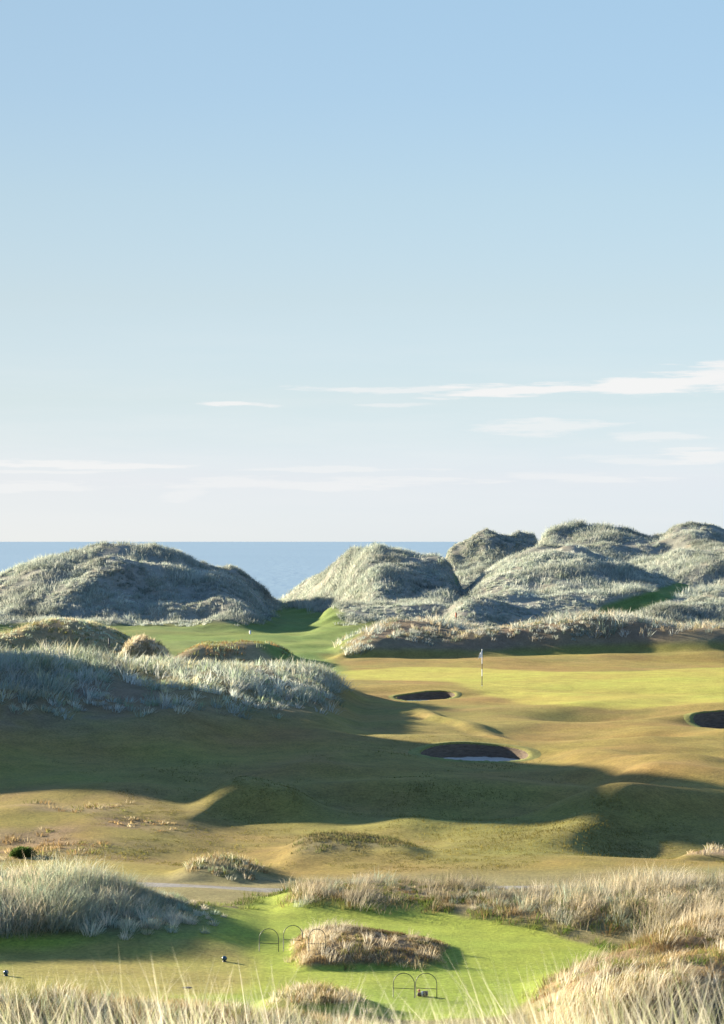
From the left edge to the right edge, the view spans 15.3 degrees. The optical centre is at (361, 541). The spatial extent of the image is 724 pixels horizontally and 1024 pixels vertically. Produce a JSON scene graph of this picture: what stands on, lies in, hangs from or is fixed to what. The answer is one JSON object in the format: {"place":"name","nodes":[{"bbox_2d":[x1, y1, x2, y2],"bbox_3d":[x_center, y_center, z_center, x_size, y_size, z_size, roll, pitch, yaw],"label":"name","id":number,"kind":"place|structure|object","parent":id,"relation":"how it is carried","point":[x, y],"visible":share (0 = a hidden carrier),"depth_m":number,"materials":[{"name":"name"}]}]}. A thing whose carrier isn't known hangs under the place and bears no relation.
{"place":"outdoors","nodes":[
{"label":"outdoors","id":0,"kind":"place"},
{"bbox_2d":[0,617,130,657],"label":"mound grass","id":1,"kind":"structure","parent":0,"point":[92,623],"depth_m":189.54,"materials":[{"name":"plant"}]},
{"bbox_2d":[0,799,176,860],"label":"rough grass","id":2,"kind":"structure","parent":0,"point":[68,843],"depth_m":93.07,"materials":[{"name":"brown plant"}]},
{"bbox_2d":[0,540,286,627],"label":"dune grass","id":3,"kind":"structure","parent":0,"point":[12,601],"depth_m":263.42,"materials":[{"name":"plant"}]},
{"bbox_2d":[118,633,170,659],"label":"mound grass","id":4,"kind":"structure","parent":0,"point":[131,642],"depth_m":173.45,"materials":[{"name":"beige plant"}]},
{"bbox_2d":[0,660,356,753],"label":"hill","id":5,"kind":"structure","parent":0,"point":[35,729],"depth_m":122.10,"materials":[{"name":"plant"}]},
{"bbox_2d":[0,637,357,719],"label":"ridge grass","id":6,"kind":"structure","parent":5,"relation":"on","point":[41,657],"depth_m":134.04,"materials":[{"name":"plant"}]},
{"bbox_2d":[0,975,396,1023],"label":"tussock grass","id":7,"kind":"structure","parent":0,"point":[91,999],"depth_m":54.02,"materials":[{"name":"beige plant"}]},
{"bbox_2d":[199,859,243,869],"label":"hill","id":8,"kind":"structure","parent":0,"point":[210,865],"depth_m":82.46,"materials":[{"name":"plant"}]},
{"bbox_2d":[181,851,272,880],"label":"tussock grass","id":9,"kind":"structure","parent":0,"point":[237,860],"depth_m":82.88,"materials":[{"name":"beige plant"}]},
{"bbox_2d":[172,639,298,664],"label":"mound grass","id":10,"kind":"structure","parent":0,"point":[239,641],"depth_m":187.51,"materials":[{"name":"brown plant"}]},
{"bbox_2d":[4,879,571,891],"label":"path","id":11,"kind":"structure","parent":0,"point":[259,889],"depth_m":78.86,"materials":[{"name":"grey gravel"}]},
{"bbox_2d":[0,891,610,1019],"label":"lawn","id":12,"kind":"structure","parent":0,"point":[514,949],"depth_m":64.27,"materials":[{"name":"green plant"}]},
{"bbox_2d":[259,925,302,951],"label":"bag stand","id":13,"kind":"object","parent":12,"relation":"on","point":[278,938],"visible":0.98,"depth_m":65.94,"materials":[{"name":"black metal"}]},
{"bbox_2d":[308,929,325,951],"bbox_3d":[-1.068,9.506,64.066,0.417,0.638,0.017,0,0,0],"label":"bag stand","id":14,"kind":"object","parent":12,"relation":"on","point":[316,943],"visible":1,"depth_m":64.06,"materials":[{"name":"black metal"}]},
{"bbox_2d":[393,973,436,997],"bbox_3d":[1.163,9.780,59.252,0.972,0.629,0.087,0,0,0],"label":"bag stand","id":15,"kind":"object","parent":12,"relation":"on","point":[415,985],"visible":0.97,"depth_m":59.24,"materials":[{"name":"black metal"}]},
{"bbox_2d":[11,885,620,958],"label":"fringe grass","id":16,"kind":"structure","parent":0,"point":[423,902],"depth_m":71.15,"materials":[{"name":"green plant"}]},
{"bbox_2d":[261,980,373,1013],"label":"mound grass","id":17,"kind":"structure","parent":0,"point":[327,993],"depth_m":57.36,"materials":[{"name":"beige plant"}]},
{"bbox_2d":[291,830,419,854],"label":"rough grass","id":18,"kind":"structure","parent":0,"point":[387,839],"depth_m":89.09,"materials":[{"name":"plant"}]},
{"bbox_2d":[0,599,723,1023],"bbox_3d":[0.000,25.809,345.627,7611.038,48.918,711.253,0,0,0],"label":"ground","id":19,"kind":"structure","parent":0,"point":[208,877],"depth_m":80.34,"materials":[{"name":"plant"}]},
{"bbox_2d":[0,845,226,940],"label":"tussock grass","id":20,"kind":"structure","parent":19,"relation":"on","point":[55,889],"depth_m":68.76,"materials":[{"name":"plant"}]},
{"bbox_2d":[156,609,351,675],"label":"fairway","id":21,"kind":"structure","parent":19,"relation":"on","point":[300,635],"depth_m":234.65,"materials":[{"name":"green plant"}]},
{"bbox_2d":[0,644,723,879],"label":"fairway","id":22,"kind":"structure","parent":19,"relation":"on","point":[650,759],"depth_m":104.43,"materials":[{"name":"green plant"}]},
{"bbox_2d":[8,846,37,857],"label":"bush","id":23,"kind":"object","parent":22,"relation":"on","point":[21,852],"visible":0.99,"depth_m":88.51,"materials":[{"name":"green plant"}]},
{"bbox_2d":[0,729,723,873],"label":"rough grass","id":24,"kind":"structure","parent":22,"relation":"on","point":[454,849],"depth_m":93.34,"materials":[{"name":"plant"}]},
{"bbox_2d":[388,690,461,700],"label":"sand bunker","id":25,"kind":"object","parent":22,"relation":"in","point":[430,695],"visible":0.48,"depth_m":159.43},
{"bbox_2d":[408,741,540,762],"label":"sand bunker","id":26,"kind":"object","parent":22,"relation":"in","point":[470,751],"visible":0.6,"depth_m":120.28},
{"bbox_2d":[342,667,723,708],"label":"putting green","id":27,"kind":"object","parent":22,"relation":"on","point":[632,689],"visible":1,"depth_m":167.90,"materials":[{"name":"plant"}]},
{"bbox_2d":[684,710,723,728],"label":"sand bunker","id":28,"kind":"object","parent":22,"relation":"in","point":[712,719],"visible":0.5,"depth_m":137.88},
{"bbox_2d":[0,944,723,1023],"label":"foreground grass","id":29,"kind":"structure","parent":19,"relation":"on","point":[350,1013],"depth_m":12.70,"materials":[{"name":"beige plant"}]},
{"bbox_2d":[0,0,723,541],"label":"sky","id":30,"kind":"structure","parent":0,"point":[271,270],"materials":[{"name":"blue"}]},
{"bbox_2d":[283,916,450,970],"bbox_3d":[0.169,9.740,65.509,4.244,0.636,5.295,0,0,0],"label":"mound grass","id":31,"kind":"structure","parent":0,"point":[380,951],"depth_m":64.53,"materials":[{"name":"brown plant"}]},
{"bbox_2d":[278,540,523,627],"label":"dune grass","id":32,"kind":"structure","parent":0,"point":[319,599],"depth_m":273.86,"materials":[{"name":"plant"}]},
{"bbox_2d":[417,989,427,996],"bbox_3d":[1.338,9.938,59.440,0.242,0.157,0.124,0,0,0],"label":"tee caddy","id":33,"kind":"object","parent":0,"point":[423,993],"visible":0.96,"depth_m":59.40,"materials":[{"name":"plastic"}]},
{"bbox_2d":[445,527,537,588],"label":"dune grass","id":34,"kind":"structure","parent":0,"point":[471,572],"depth_m":342.31,"materials":[{"name":"plant"}]},
{"bbox_2d":[282,855,723,937],"bbox_3d":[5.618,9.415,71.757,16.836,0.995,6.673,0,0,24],"label":"hill","id":35,"kind":"structure","parent":0,"point":[407,888],"depth_m":71.45,"materials":[{"name":"brown plant"}]},
{"bbox_2d":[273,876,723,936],"bbox_3d":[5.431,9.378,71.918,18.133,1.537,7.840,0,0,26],"label":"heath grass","id":36,"kind":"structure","parent":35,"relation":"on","point":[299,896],"depth_m":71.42,"materials":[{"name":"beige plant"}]},
{"bbox_2d":[338,616,723,656],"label":"hill","id":37,"kind":"structure","parent":0,"point":[521,642],"depth_m":201.32,"materials":[{"name":"plant"}]},
{"bbox_2d":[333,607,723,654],"bbox_3d":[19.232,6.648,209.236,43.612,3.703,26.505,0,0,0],"label":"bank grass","id":38,"kind":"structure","parent":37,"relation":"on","point":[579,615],"depth_m":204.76,"materials":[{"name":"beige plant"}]},
{"bbox_2d":[446,542,723,626],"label":"dune grass","id":39,"kind":"structure","parent":0,"point":[622,567],"depth_m":263.21,"materials":[{"name":"plant"}]},
{"bbox_2d":[533,518,723,587],"bbox_3d":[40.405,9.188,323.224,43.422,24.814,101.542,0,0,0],"label":"dune grass","id":40,"kind":"structure","parent":0,"point":[703,556],"depth_m":323.05,"materials":[{"name":"plant"}]},
{"bbox_2d":[539,886,723,1023],"bbox_3d":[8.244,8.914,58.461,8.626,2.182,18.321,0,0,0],"label":"hill","id":41,"kind":"structure","parent":0,"point":[701,939],"depth_m":55.44,"materials":[{"name":"beige plant"}]},
{"bbox_2d":[519,908,723,1023],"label":"hillside grass","id":42,"kind":"structure","parent":41,"relation":"on","point":[646,940],"depth_m":55.86,"materials":[{"name":"beige plant"}]},
{"bbox_2d":[631,588,723,624],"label":"dune grass","id":43,"kind":"structure","parent":0,"point":[665,605],"depth_m":228.74,"materials":[{"name":"plant"}]},
{"bbox_2d":[696,849,723,853],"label":"hill","id":44,"kind":"structure","parent":0,"point":[713,852],"depth_m":87.76,"materials":[{"name":"beige plant"}]},
{"bbox_2d":[686,841,723,855],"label":"bank grass","id":45,"kind":"structure","parent":44,"relation":"on","point":[710,847],"depth_m":87.31,"materials":[{"name":"beige plant"}]}
]}

